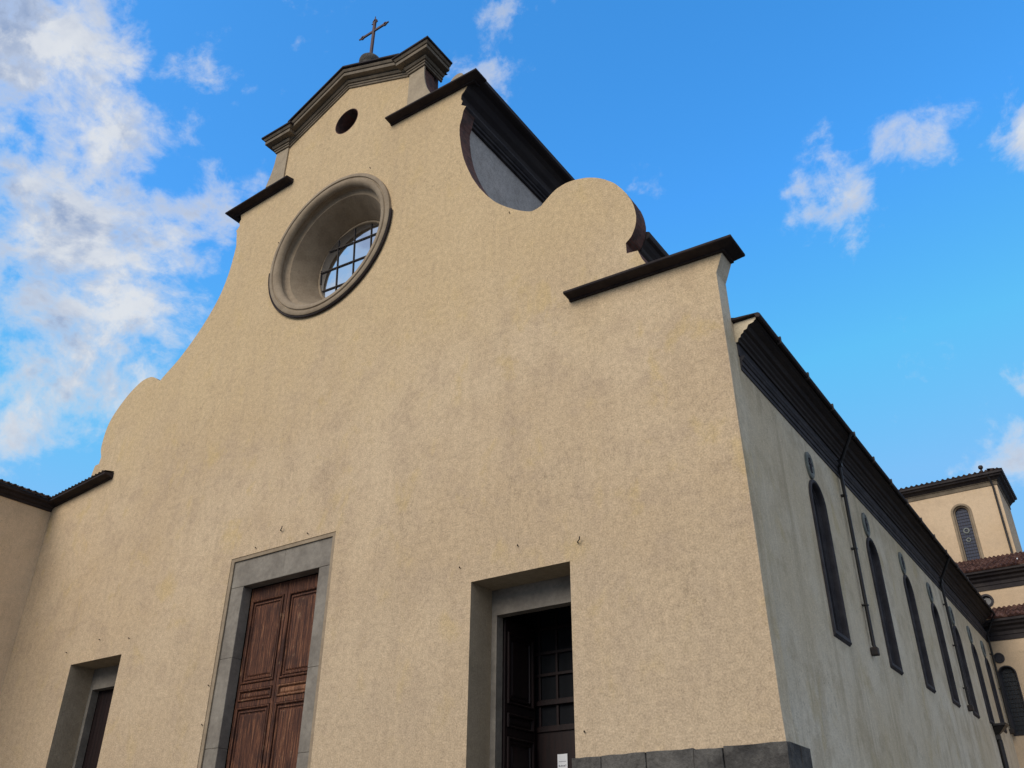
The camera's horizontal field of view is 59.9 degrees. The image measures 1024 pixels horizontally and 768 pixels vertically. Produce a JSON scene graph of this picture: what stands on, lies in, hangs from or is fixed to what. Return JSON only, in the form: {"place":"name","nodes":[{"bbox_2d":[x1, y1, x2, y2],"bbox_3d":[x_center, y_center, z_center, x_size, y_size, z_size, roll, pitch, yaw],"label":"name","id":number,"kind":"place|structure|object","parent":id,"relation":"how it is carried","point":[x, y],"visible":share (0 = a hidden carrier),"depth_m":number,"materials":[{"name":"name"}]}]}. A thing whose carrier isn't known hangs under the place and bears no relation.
{"place":"outdoors","nodes":[
{"label":"outdoors","id":0,"kind":"place"},
{"bbox_2d":[0,479,53,691],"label":"adjoining house","id":1,"kind":"structure","parent":0,"point":[25,513],"depth_m":38.13,"materials":[{"name":"paint"}]},
{"bbox_2d":[0,16,1023,767],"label":"church","id":2,"kind":"structure","parent":0,"point":[466,420],"depth_m":28.14,"materials":[{"name":"beige paint"}]},
{"bbox_2d":[83,689,113,767],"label":"door leaf","id":3,"kind":"structure","parent":2,"relation":"in","point":[92,754],"depth_m":33.47,"materials":[{"name":"brown wood"}]},
{"bbox_2d":[226,581,289,767],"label":"door leaf","id":4,"kind":"structure","parent":2,"relation":"in","point":[248,745],"depth_m":28.43,"materials":[{"name":"brown wood"}]},
{"bbox_2d":[265,574,318,767],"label":"door leaf","id":5,"kind":"structure","parent":2,"relation":"in","point":[285,727],"depth_m":27.62,"materials":[{"name":"brown wood"}]},
{"bbox_2d":[268,173,391,317],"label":"rose window","id":6,"kind":"structure","parent":2,"relation":"in","point":[337,236],"depth_m":37.40,"materials":[{"name":"stone"}]},
{"bbox_2d":[502,619,535,767],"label":"door leaf","id":7,"kind":"structure","parent":2,"relation":"in","point":[518,668],"depth_m":24.47,"materials":[{"name":"brown wood"}]},
{"bbox_2d":[557,754,567,767],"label":"paper notice","id":8,"kind":"object","parent":2,"relation":"attached to","point":[562,760],"visible":1,"depth_m":23.95,"materials":[{"name":"white paper"}]},
{"bbox_2d":[808,479,851,646],"bbox_3d":[8.887,4.976,25.396,0.378,4.740,1.460,-19,-35,30],"label":"window","id":9,"kind":"structure","parent":2,"relation":"in","point":[838,616],"depth_m":25.50,"materials":[{"name":"glass"}]},
{"bbox_2d":[866,537,903,674],"bbox_3d":[12.240,7.307,29.676,0.378,4.490,1.430,-19,-35,30],"label":"window","id":10,"kind":"structure","parent":2,"relation":"in","point":[875,565],"depth_m":29.76,"materials":[{"name":"glass"}]},
{"bbox_2d":[903,574,935,693],"bbox_3d":[15.040,9.258,33.249,0.378,4.290,1.310,-19,-35,30],"label":"window","id":11,"kind":"structure","parent":2,"relation":"in","point":[918,632],"depth_m":33.27,"materials":[{"name":"glass"}]},
{"bbox_2d":[931,603,960,707],"bbox_3d":[17.647,11.082,36.572,0.378,4.120,1.310,-19,-35,30],"label":"window","id":12,"kind":"structure","parent":2,"relation":"in","point":[938,626],"depth_m":36.58,"materials":[{"name":"glass"}]},
{"bbox_2d":[953,625,979,718],"bbox_3d":[20.099,12.797,39.697,0.378,3.960,1.260,-19,-35,30],"label":"window","id":13,"kind":"structure","parent":2,"relation":"in","point":[960,647],"depth_m":39.75,"materials":[{"name":"glass"}]},
{"bbox_2d":[951,503,983,560],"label":"transept window","id":14,"kind":"structure","parent":2,"relation":"in","point":[965,528],"depth_m":59.92,"materials":[{"name":"glass"}]},
{"bbox_2d":[971,644,994,724],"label":"window","id":15,"kind":"structure","parent":2,"relation":"in","point":[977,663],"depth_m":42.65,"materials":[{"name":"glass"}]},
{"bbox_2d":[981,594,993,606],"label":"round window","id":16,"kind":"structure","parent":2,"relation":"in","point":[989,599],"depth_m":51.62,"materials":[{"name":"stone"}]},
{"bbox_2d":[985,658,1006,733],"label":"window","id":17,"kind":"structure","parent":2,"relation":"in","point":[1000,714],"depth_m":45.24,"materials":[{"name":"glass"}]},
{"bbox_2d":[998,665,1023,735],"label":"transept window","id":18,"kind":"structure","parent":2,"relation":"in","point":[1011,688],"depth_m":46.92,"materials":[{"name":"glass"}]},
{"bbox_2d":[0,0,1023,551],"label":"sky","id":19,"kind":"structure","parent":0,"point":[864,159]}
]}

